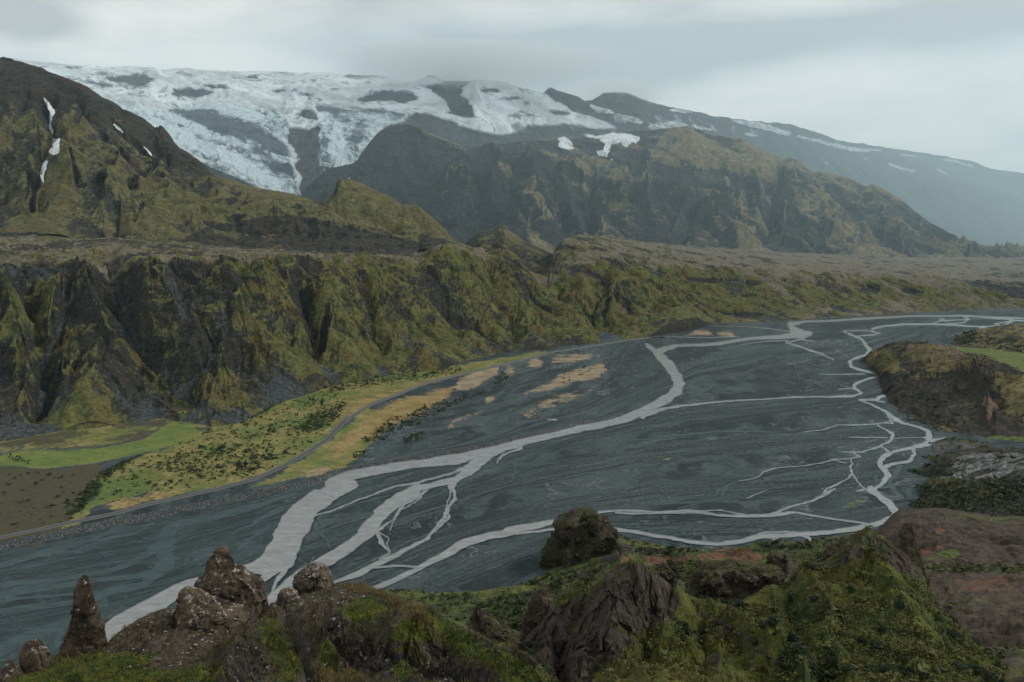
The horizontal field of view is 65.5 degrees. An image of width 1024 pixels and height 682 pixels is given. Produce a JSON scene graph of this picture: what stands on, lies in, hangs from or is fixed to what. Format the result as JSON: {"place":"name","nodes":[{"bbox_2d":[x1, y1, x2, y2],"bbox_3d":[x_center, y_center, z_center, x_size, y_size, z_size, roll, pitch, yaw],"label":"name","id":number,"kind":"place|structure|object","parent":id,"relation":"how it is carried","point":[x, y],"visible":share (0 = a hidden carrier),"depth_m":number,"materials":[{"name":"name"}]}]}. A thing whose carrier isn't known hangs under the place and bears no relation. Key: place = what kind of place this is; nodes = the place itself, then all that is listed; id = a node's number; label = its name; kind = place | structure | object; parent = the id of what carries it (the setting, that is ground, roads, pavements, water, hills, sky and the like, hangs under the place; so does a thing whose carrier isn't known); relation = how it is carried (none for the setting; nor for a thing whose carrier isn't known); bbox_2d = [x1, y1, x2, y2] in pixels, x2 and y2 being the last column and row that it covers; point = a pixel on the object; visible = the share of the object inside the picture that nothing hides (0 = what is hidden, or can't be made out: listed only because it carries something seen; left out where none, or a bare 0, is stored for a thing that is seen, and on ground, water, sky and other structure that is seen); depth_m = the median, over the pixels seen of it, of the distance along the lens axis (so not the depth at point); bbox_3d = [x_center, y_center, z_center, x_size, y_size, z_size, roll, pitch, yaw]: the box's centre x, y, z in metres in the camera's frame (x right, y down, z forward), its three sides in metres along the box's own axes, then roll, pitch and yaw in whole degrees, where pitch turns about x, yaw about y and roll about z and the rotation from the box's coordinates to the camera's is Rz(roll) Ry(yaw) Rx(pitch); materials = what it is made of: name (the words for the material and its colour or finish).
{"place":"outdoors","nodes":[
{"label":"outdoors","id":0,"kind":"place"},
{"bbox_2d":[0,57,274,243],"bbox_3d":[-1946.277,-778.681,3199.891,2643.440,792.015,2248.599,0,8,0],"label":"mountain","id":1,"kind":"structure","parent":0,"point":[102,179],"depth_m":2489.83,"materials":[{"name":"plant"}]},
{"bbox_2d":[40,160,47,182],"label":"snow patch","id":2,"kind":"object","parent":1,"relation":"on","point":[43,168],"visible":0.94,"depth_m":2415.32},
{"bbox_2d":[44,98,54,133],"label":"snow patch","id":3,"kind":"object","parent":1,"relation":"on","point":[51,109],"visible":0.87,"depth_m":2889.18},
{"bbox_2d":[49,138,59,154],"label":"snow patch","id":4,"kind":"object","parent":1,"relation":"on","point":[55,149],"visible":0.94,"depth_m":2443.51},
{"bbox_2d":[124,175,417,253],"bbox_3d":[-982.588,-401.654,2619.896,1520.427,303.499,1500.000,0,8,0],"label":"hill","id":5,"kind":"structure","parent":0,"point":[290,221],"depth_m":2322.28,"materials":[{"name":"plant"}]},
{"bbox_2d":[5,581,564,681],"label":"hill","id":6,"kind":"structure","parent":0,"point":[389,657],"depth_m":24.76,"materials":[{"name":"plant"}]},
{"bbox_2d":[0,659,24,681],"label":"rock stub","id":7,"kind":"object","parent":6,"relation":"on","point":[9,668],"visible":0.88,"depth_m":28.70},
{"bbox_2d":[18,639,51,672],"bbox_3d":[-17.690,12.319,29.501,1.223,2.662,1.024,0,8,0],"label":"rock stub","id":8,"kind":"object","parent":6,"relation":"on","point":[34,654],"visible":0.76,"depth_m":29.12,"materials":[{"name":"stone"}]},
{"bbox_2d":[59,574,106,657],"bbox_3d":[-17.036,11.422,31.411,1.949,4.669,1.906,-5,9,-34],"label":"rock spire","id":9,"kind":"object","parent":6,"relation":"on","point":[86,633],"visible":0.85,"depth_m":30.98,"materials":[{"name":"stone"}]},
{"bbox_2d":[168,586,255,633],"bbox_3d":[-11.776,11.072,31.056,3.623,3.120,2.756,0,8,0],"label":"rock block","id":10,"kind":"object","parent":6,"relation":"on","point":[198,609],"visible":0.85,"depth_m":30.48,"materials":[{"name":"stone"}]},
{"bbox_2d":[194,545,268,617],"bbox_3d":[-11.529,10.643,32.655,3.334,4.683,2.303,-2,8,-14],"label":"rock pinnacle","id":11,"kind":"object","parent":6,"relation":"on","point":[224,576],"visible":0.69,"depth_m":32.15,"materials":[{"name":"stone"}]},
{"bbox_2d":[4,583,557,681],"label":"heather","id":12,"kind":"object","parent":6,"relation":"on","point":[453,626],"visible":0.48,"depth_m":25.21,"materials":[{"name":"green plant"}]},
{"bbox_2d":[275,587,299,605],"bbox_3d":[-9.266,11.656,33.658,1.448,2.580,1.080,0,8,0],"label":"rock block","id":13,"kind":"object","parent":6,"relation":"on","point":[288,595],"visible":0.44,"depth_m":33.30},
{"bbox_2d":[292,561,333,594],"bbox_3d":[-8.743,11.045,35.178,1.994,2.683,1.666,0,8,0],"label":"rock block","id":14,"kind":"object","parent":6,"relation":"on","point":[314,576],"visible":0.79,"depth_m":34.59,"materials":[{"name":"stone"}]},
{"bbox_2d":[107,587,541,680],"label":"rubble","id":15,"kind":"object","parent":6,"relation":"on","point":[268,666],"visible":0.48,"depth_m":28.86,"materials":[{"name":"stone"}]},
{"bbox_2d":[276,609,319,681],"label":"path","id":16,"kind":"structure","parent":0,"point":[290,620],"depth_m":26.45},
{"bbox_2d":[11,58,616,196],"bbox_3d":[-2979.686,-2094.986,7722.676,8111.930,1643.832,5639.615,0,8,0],"label":"glacier","id":17,"kind":"object","parent":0,"point":[240,124],"visible":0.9,"depth_m":6685.16,"materials":[{"name":"ice"}]},
{"bbox_2d":[0,336,665,538],"bbox_3d":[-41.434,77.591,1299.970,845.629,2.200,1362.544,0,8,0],"label":"road","id":18,"kind":"structure","parent":0,"point":[345,419],"depth_m":851.45,"materials":[{"name":"asphalt"}]},
{"bbox_2d":[326,178,472,252],"bbox_3d":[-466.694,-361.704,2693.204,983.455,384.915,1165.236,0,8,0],"label":"hill","id":19,"kind":"structure","parent":0,"point":[356,203],"depth_m":2585.53,"materials":[{"name":"plant"}]},
{"bbox_2d":[0,430,903,667],"bbox_3d":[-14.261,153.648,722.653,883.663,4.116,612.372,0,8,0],"label":"stream","id":20,"kind":"structure","parent":0,"point":[162,549],"depth_m":608.96,"materials":[{"name":"liquid"}]},
{"bbox_2d":[465,223,552,274],"bbox_3d":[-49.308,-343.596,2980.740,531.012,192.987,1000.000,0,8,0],"label":"hill","id":21,"kind":"structure","parent":0,"point":[533,258],"depth_m":2808.66,"materials":[{"name":"plant"}]},
{"bbox_2d":[0,308,1023,670],"bbox_3d":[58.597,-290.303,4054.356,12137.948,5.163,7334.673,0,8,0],"label":"ground","id":22,"kind":"structure","parent":0,"point":[606,468],"depth_m":885.87,"materials":[{"name":"gravel"}]},
{"bbox_2d":[1,365,597,524],"bbox_3d":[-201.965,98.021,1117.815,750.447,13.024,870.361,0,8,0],"label":"undergrowth","id":23,"kind":"object","parent":22,"relation":"on","point":[86,497],"visible":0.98,"depth_m":936.69,"materials":[{"name":"green plant"}]},
{"bbox_2d":[0,234,1023,441],"bbox_3d":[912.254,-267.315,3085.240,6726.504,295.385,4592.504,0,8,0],"label":"hill","id":24,"kind":"structure","parent":0,"point":[99,332],"depth_m":1510.62,"materials":[{"name":"plant"}]},
{"bbox_2d":[0,0,1023,172],"label":"sky","id":25,"kind":"structure","parent":0,"point":[934,77],"materials":[{"name":"grey"}]},
{"bbox_2d":[3,66,1023,249],"bbox_3d":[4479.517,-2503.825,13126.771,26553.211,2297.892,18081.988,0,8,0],"label":"mountain","id":26,"kind":"structure","parent":0,"point":[981,204],"depth_m":10333.35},
{"bbox_2d":[590,104,614,113],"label":"snow patch","id":27,"kind":"object","parent":26,"relation":"on","point":[598,109],"visible":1,"depth_m":7294.33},
{"bbox_2d":[618,115,642,123],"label":"snow patch","id":28,"kind":"object","parent":26,"relation":"on","point":[631,119],"visible":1,"depth_m":7367.14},
{"bbox_2d":[648,120,691,129],"bbox_3d":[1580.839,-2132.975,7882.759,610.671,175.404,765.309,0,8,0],"label":"snow patch","id":29,"kind":"object","parent":26,"relation":"on","point":[670,124],"visible":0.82,"depth_m":7903.16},
{"bbox_2d":[669,108,691,113],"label":"snow patch","id":30,"kind":"object","parent":26,"relation":"on","point":[677,110],"visible":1,"depth_m":8288.38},
{"bbox_2d":[691,124,711,130],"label":"snow patch","id":31,"kind":"object","parent":26,"relation":"on","point":[700,127],"visible":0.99,"depth_m":8440.35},
{"bbox_2d":[731,119,790,135],"bbox_3d":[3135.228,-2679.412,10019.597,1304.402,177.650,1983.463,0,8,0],"label":"snow patch","id":32,"kind":"object","parent":26,"relation":"on","point":[761,125],"visible":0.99,"depth_m":9694.12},
{"bbox_2d":[797,135,881,151],"bbox_3d":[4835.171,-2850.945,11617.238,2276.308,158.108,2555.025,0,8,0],"label":"snow patch","id":33,"kind":"object","parent":26,"relation":"on","point":[848,148],"visible":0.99,"depth_m":11534.30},
{"bbox_2d":[888,163,914,171],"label":"snow patch","id":34,"kind":"object","parent":26,"relation":"on","point":[898,167],"visible":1,"depth_m":12498.44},
{"bbox_2d":[944,159,973,167],"bbox_3d":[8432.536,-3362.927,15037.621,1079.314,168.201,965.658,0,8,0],"label":"snow patch","id":35,"kind":"object","parent":26,"relation":"on","point":[959,162],"visible":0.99,"depth_m":15117.18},
{"bbox_2d":[105,315,1023,640],"bbox_3d":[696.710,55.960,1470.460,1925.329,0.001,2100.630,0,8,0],"label":"river","id":36,"kind":"structure","parent":0,"point":[283,545],"depth_m":755.57,"materials":[{"name":"liquid"}]},
{"bbox_2d":[382,529,874,633],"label":"hill","id":37,"kind":"structure","parent":0,"point":[741,553],"depth_m":559.66,"materials":[{"name":"plant"}]},
{"bbox_2d":[515,606,523,614],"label":"shrub","id":38,"kind":"object","parent":37,"relation":"on","point":[518,610],"visible":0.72,"depth_m":435.53,"materials":[{"name":"green plant"}]},
{"bbox_2d":[543,571,551,577],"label":"shrub","id":39,"kind":"object","parent":37,"relation":"on","point":[547,573],"visible":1,"depth_m":571.25,"materials":[{"name":"green plant"}]},
{"bbox_2d":[549,577,564,586],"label":"shrub","id":40,"kind":"object","parent":37,"relation":"on","point":[560,579],"visible":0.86,"depth_m":530.14,"materials":[{"name":"green plant"}]},
{"bbox_2d":[553,583,562,589],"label":"shrub","id":41,"kind":"object","parent":37,"relation":"on","point":[556,585],"visible":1,"depth_m":523.31,"materials":[{"name":"green plant"}]},
{"bbox_2d":[538,507,622,570],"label":"rock stack","id":42,"kind":"object","parent":37,"relation":"on","point":[584,534],"visible":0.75,"depth_m":598.08,"materials":[{"name":"brown stone"}]},
{"bbox_2d":[587,566,598,575],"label":"shrub","id":43,"kind":"object","parent":37,"relation":"on","point":[591,569],"visible":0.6,"depth_m":522.34,"materials":[{"name":"green plant"}]},
{"bbox_2d":[379,531,857,630],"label":"undergrowth","id":44,"kind":"object","parent":37,"relation":"on","point":[498,604],"visible":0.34,"depth_m":541.36,"materials":[{"name":"green plant"}]},
{"bbox_2d":[661,548,673,555],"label":"shrub","id":45,"kind":"object","parent":37,"relation":"on","point":[669,550],"visible":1,"depth_m":607.12,"materials":[{"name":"green plant"}]},
{"bbox_2d":[666,559,675,564],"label":"shrub","id":46,"kind":"object","parent":37,"relation":"on","point":[669,561],"visible":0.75,"depth_m":489.78,"materials":[{"name":"green plant"}]},
{"bbox_2d":[668,564,678,573],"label":"shrub","id":47,"kind":"object","parent":37,"relation":"on","point":[674,569],"visible":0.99,"depth_m":479.82,"materials":[{"name":"green plant"}]},
{"bbox_2d":[765,550,788,573],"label":"rock block","id":48,"kind":"object","parent":37,"relation":"on","point":[778,558],"visible":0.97,"depth_m":416.08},
{"bbox_2d":[301,124,1023,257],"bbox_3d":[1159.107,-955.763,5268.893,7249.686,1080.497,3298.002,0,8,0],"label":"mountain","id":49,"kind":"structure","parent":0,"point":[685,185],"depth_m":4620.64,"materials":[{"name":"stone"}]},
{"bbox_2d":[557,136,573,149],"bbox_3d":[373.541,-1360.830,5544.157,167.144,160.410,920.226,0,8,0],"label":"snow patch","id":50,"kind":"object","parent":49,"relation":"on","point":[565,143],"visible":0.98,"depth_m":5225.89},
{"bbox_2d":[586,132,639,156],"bbox_3d":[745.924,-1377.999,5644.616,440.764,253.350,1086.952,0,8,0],"label":"snow patch","id":51,"kind":"object","parent":49,"relation":"on","point":[623,139],"visible":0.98,"depth_m":5362.33,"materials":[{"name":"snow"}]},
{"bbox_2d":[498,528,1005,681],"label":"hill","id":52,"kind":"structure","parent":0,"point":[583,632],"depth_m":114.64,"materials":[{"name":"plant"}]},
{"bbox_2d":[467,607,519,643],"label":"rock fin","id":53,"kind":"object","parent":52,"relation":"on","point":[482,620],"visible":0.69,"depth_m":142.01,"materials":[{"name":"stone"}]},
{"bbox_2d":[524,647,534,654],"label":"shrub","id":54,"kind":"object","parent":52,"relation":"on","point":[530,650],"visible":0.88,"depth_m":111.78,"materials":[{"name":"green plant"}]},
{"bbox_2d":[519,587,555,641],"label":"rock fin","id":55,"kind":"object","parent":52,"relation":"on","point":[539,604],"visible":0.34,"depth_m":127.86,"materials":[{"name":"stone"}]},
{"bbox_2d":[655,562,677,589],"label":"rock","id":56,"kind":"object","parent":52,"relation":"on","point":[667,574],"visible":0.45,"depth_m":127.51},
{"bbox_2d":[675,629,685,641],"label":"shrub","id":57,"kind":"object","parent":52,"relation":"on","point":[682,635],"visible":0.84,"depth_m":110.99,"materials":[{"name":"green plant"}]},
{"bbox_2d":[678,620,688,629],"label":"shrub","id":58,"kind":"object","parent":52,"relation":"on","point":[684,623],"visible":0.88,"depth_m":115.47,"materials":[{"name":"green plant"}]},
{"bbox_2d":[688,589,696,596],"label":"shrub","id":59,"kind":"object","parent":52,"relation":"on","point":[694,592],"visible":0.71,"depth_m":132.19,"materials":[{"name":"green plant"}]},
{"bbox_2d":[691,630,703,644],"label":"shrub","id":60,"kind":"object","parent":52,"relation":"on","point":[694,631],"visible":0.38,"depth_m":119.14,"materials":[{"name":"green plant"}]},
{"bbox_2d":[685,559,787,600],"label":"rock fin","id":61,"kind":"object","parent":52,"relation":"on","point":[727,579],"visible":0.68,"depth_m":172.97,"materials":[{"name":"stone"}]},
{"bbox_2d":[735,599,745,607],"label":"shrub","id":62,"kind":"object","parent":52,"relation":"on","point":[740,603],"visible":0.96,"depth_m":138.24,"materials":[{"name":"green plant"}]},
{"bbox_2d":[748,634,757,644],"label":"shrub","id":63,"kind":"object","parent":52,"relation":"on","point":[754,639],"visible":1,"depth_m":108.28,"materials":[{"name":"green plant"}]},
{"bbox_2d":[494,525,1012,681],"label":"herbs","id":64,"kind":"object","parent":52,"relation":"on","point":[890,677],"visible":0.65,"depth_m":116.41,"materials":[{"name":"green plant"}]},
{"bbox_2d":[755,620,767,628],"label":"shrub","id":65,"kind":"object","parent":52,"relation":"on","point":[762,624],"visible":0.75,"depth_m":118.58,"materials":[{"name":"green plant"}]},
{"bbox_2d":[765,615,781,626],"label":"shrub","id":66,"kind":"object","parent":52,"relation":"on","point":[773,622],"visible":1,"depth_m":116.40,"materials":[{"name":"green plant"}]},
{"bbox_2d":[775,654,792,669],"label":"shrub","id":67,"kind":"object","parent":52,"relation":"on","point":[781,664],"visible":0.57,"depth_m":96.68,"materials":[{"name":"green plant"}]},
{"bbox_2d":[777,646,791,658],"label":"shrub","id":68,"kind":"object","parent":52,"relation":"on","point":[783,650],"visible":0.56,"depth_m":98.48,"materials":[{"name":"green plant"}]},
{"bbox_2d":[782,659,798,675],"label":"shrub","id":69,"kind":"object","parent":52,"relation":"on","point":[789,663],"visible":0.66,"depth_m":94.17,"materials":[{"name":"green plant"}]},
{"bbox_2d":[785,590,796,601],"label":"shrub","id":70,"kind":"object","parent":52,"relation":"on","point":[792,596],"visible":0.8,"depth_m":144.27,"materials":[{"name":"green plant"}]},
{"bbox_2d":[783,632,799,643],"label":"shrub","id":71,"kind":"object","parent":52,"relation":"on","point":[793,637],"visible":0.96,"depth_m":111.95,"materials":[{"name":"green plant"}]},
{"bbox_2d":[783,653,802,662],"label":"shrub","id":72,"kind":"object","parent":52,"relation":"on","point":[792,657],"visible":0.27,"depth_m":96.24,"materials":[{"name":"green plant"}]},
{"bbox_2d":[786,643,808,653],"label":"shrub","id":73,"kind":"object","parent":52,"relation":"on","point":[804,649],"visible":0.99,"depth_m":97.19,"materials":[{"name":"green plant"}]},
{"bbox_2d":[802,561,817,569],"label":"shrub","id":74,"kind":"object","parent":52,"relation":"on","point":[807,564],"visible":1,"depth_m":149.38,"materials":[{"name":"green plant"}]},
{"bbox_2d":[806,659,818,669],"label":"shrub","id":75,"kind":"object","parent":52,"relation":"on","point":[815,665],"visible":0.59,"depth_m":101.75,"materials":[{"name":"green plant"}]},
{"bbox_2d":[808,594,818,601],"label":"shrub","id":76,"kind":"object","parent":52,"relation":"on","point":[812,597],"visible":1,"depth_m":133.87,"materials":[{"name":"green plant"}]},
{"bbox_2d":[811,670,824,680],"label":"shrub","id":77,"kind":"object","parent":52,"relation":"on","point":[816,672],"visible":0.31,"depth_m":102.89,"materials":[{"name":"green plant"}]},
{"bbox_2d":[819,666,834,678],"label":"shrub","id":78,"kind":"object","parent":52,"relation":"on","point":[823,670],"visible":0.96,"depth_m":103.75,"materials":[{"name":"green plant"}]},
{"bbox_2d":[823,643,840,657],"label":"shrub","id":79,"kind":"object","parent":52,"relation":"on","point":[832,651],"visible":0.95,"depth_m":106.00,"materials":[{"name":"green plant"}]},
{"bbox_2d":[825,654,841,666],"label":"shrub","id":80,"kind":"object","parent":52,"relation":"on","point":[833,659],"visible":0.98,"depth_m":104.69,"materials":[{"name":"green plant"}]},
{"bbox_2d":[818,526,877,562],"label":"rock pinnacle","id":81,"kind":"object","parent":52,"relation":"on","point":[833,548],"visible":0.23,"depth_m":162.20,"materials":[{"name":"stone"}]},
{"bbox_2d":[840,663,855,677],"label":"shrub","id":82,"kind":"object","parent":52,"relation":"on","point":[849,667],"visible":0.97,"depth_m":96.19,"materials":[{"name":"green plant"}]},
{"bbox_2d":[850,635,868,644],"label":"shrub","id":83,"kind":"object","parent":52,"relation":"on","point":[859,639],"visible":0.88,"depth_m":116.47,"materials":[{"name":"green plant"}]},
{"bbox_2d":[863,664,875,673],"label":"shrub","id":84,"kind":"object","parent":52,"relation":"on","point":[867,668],"visible":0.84,"depth_m":100.98,"materials":[{"name":"green plant"}]},
{"bbox_2d":[870,641,886,651],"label":"shrub","id":85,"kind":"object","parent":52,"relation":"on","point":[877,645],"visible":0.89,"depth_m":111.68,"materials":[{"name":"green plant"}]},
{"bbox_2d":[876,625,885,634],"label":"shrub","id":86,"kind":"object","parent":52,"relation":"on","point":[880,628],"visible":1,"depth_m":121.51,"materials":[{"name":"green plant"}]},
{"bbox_2d":[877,662,895,672],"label":"shrub","id":87,"kind":"object","parent":52,"relation":"on","point":[887,666],"visible":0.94,"depth_m":101.92,"materials":[{"name":"green plant"}]},
{"bbox_2d":[893,599,906,609],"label":"shrub","id":88,"kind":"object","parent":52,"relation":"on","point":[899,603],"visible":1,"depth_m":129.62,"materials":[{"name":"green plant"}]},
{"bbox_2d":[895,653,909,663],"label":"shrub","id":89,"kind":"object","parent":52,"relation":"on","point":[900,657],"visible":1,"depth_m":105.28,"materials":[{"name":"green plant"}]},
{"bbox_2d":[897,664,911,677],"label":"shrub","id":90,"kind":"object","parent":52,"relation":"on","point":[903,669],"visible":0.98,"depth_m":100.62,"materials":[{"name":"green plant"}]},
{"bbox_2d":[906,665,914,674],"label":"shrub","id":91,"kind":"object","parent":52,"relation":"on","point":[911,668],"visible":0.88,"depth_m":101.90,"materials":[{"name":"green plant"}]},
{"bbox_2d":[899,523,929,590],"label":"rock pinnacle","id":92,"kind":"object","parent":52,"relation":"on","point":[909,547],"visible":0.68,"depth_m":157.66,"materials":[{"name":"stone"}]},
{"bbox_2d":[917,672,932,680],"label":"shrub","id":93,"kind":"object","parent":52,"relation":"on","point":[926,676],"visible":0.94,"depth_m":98.91,"materials":[{"name":"green plant"}]},
{"bbox_2d":[942,628,959,637],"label":"shrub","id":94,"kind":"object","parent":52,"relation":"on","point":[954,634],"visible":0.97,"depth_m":132.91,"materials":[{"name":"green plant"}]},
{"bbox_2d":[946,614,958,622],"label":"shrub","id":95,"kind":"object","parent":52,"relation":"on","point":[954,619],"visible":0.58,"depth_m":145.22,"materials":[{"name":"green plant"}]},
{"bbox_2d":[956,662,967,669],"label":"shrub","id":96,"kind":"object","parent":52,"relation":"on","point":[960,666],"visible":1,"depth_m":106.44,"materials":[{"name":"green plant"}]},
{"bbox_2d":[967,663,985,674],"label":"shrub","id":97,"kind":"object","parent":52,"relation":"on","point":[977,670],"visible":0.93,"depth_m":109.19,"materials":[{"name":"green plant"}]},
{"bbox_2d":[981,669,999,681],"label":"shrub","id":98,"kind":"object","parent":52,"relation":"on","point":[991,675],"visible":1,"depth_m":103.16,"materials":[{"name":"green plant"}]},
{"bbox_2d":[994,660,1007,669],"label":"shrub","id":99,"kind":"object","parent":52,"relation":"on","point":[999,662],"visible":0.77,"depth_m":117.86,"materials":[{"name":"green plant"}]},
{"bbox_2d":[832,508,1023,681],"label":"hill","id":100,"kind":"structure","parent":0,"point":[995,598],"depth_m":406.62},
{"bbox_2d":[881,510,1023,673],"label":"undergrowth","id":101,"kind":"object","parent":100,"relation":"on","point":[967,568],"visible":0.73,"depth_m":361.86,"materials":[{"name":"green plant"}]},
{"bbox_2d":[859,340,1023,441],"bbox_3d":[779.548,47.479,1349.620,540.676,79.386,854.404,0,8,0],"label":"hill","id":102,"kind":"structure","parent":0,"point":[989,394],"depth_m":1162.86,"materials":[{"name":"plant"}]},
{"bbox_2d":[869,339,1023,440],"bbox_3d":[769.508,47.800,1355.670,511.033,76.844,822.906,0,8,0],"label":"undergrowth","id":103,"kind":"object","parent":102,"relation":"on","point":[937,415],"visible":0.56,"depth_m":1130.55,"materials":[{"name":"green plant"}]},
{"bbox_2d":[909,438,1023,516],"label":"hill","id":104,"kind":"structure","parent":0,"point":[969,453],"depth_m":806.25,"materials":[{"name":"stone"}]},
{"bbox_2d":[907,436,1023,515],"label":"undergrowth","id":105,"kind":"object","parent":104,"relation":"on","point":[996,495],"visible":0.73,"depth_m":709.66,"materials":[{"name":"green plant"}]},
{"bbox_2d":[950,323,1023,371],"bbox_3d":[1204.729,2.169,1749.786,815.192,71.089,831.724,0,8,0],"label":"hill","id":106,"kind":"structure","parent":0,"point":[1012,356],"depth_m":1755.96,"materials":[{"name":"plant"}]},
{"bbox_2d":[954,330,1023,350],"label":"undergrowth","id":107,"kind":"object","parent":106,"relation":"on","point":[965,340],"visible":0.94,"depth_m":1797.86,"materials":[{"name":"green plant"}]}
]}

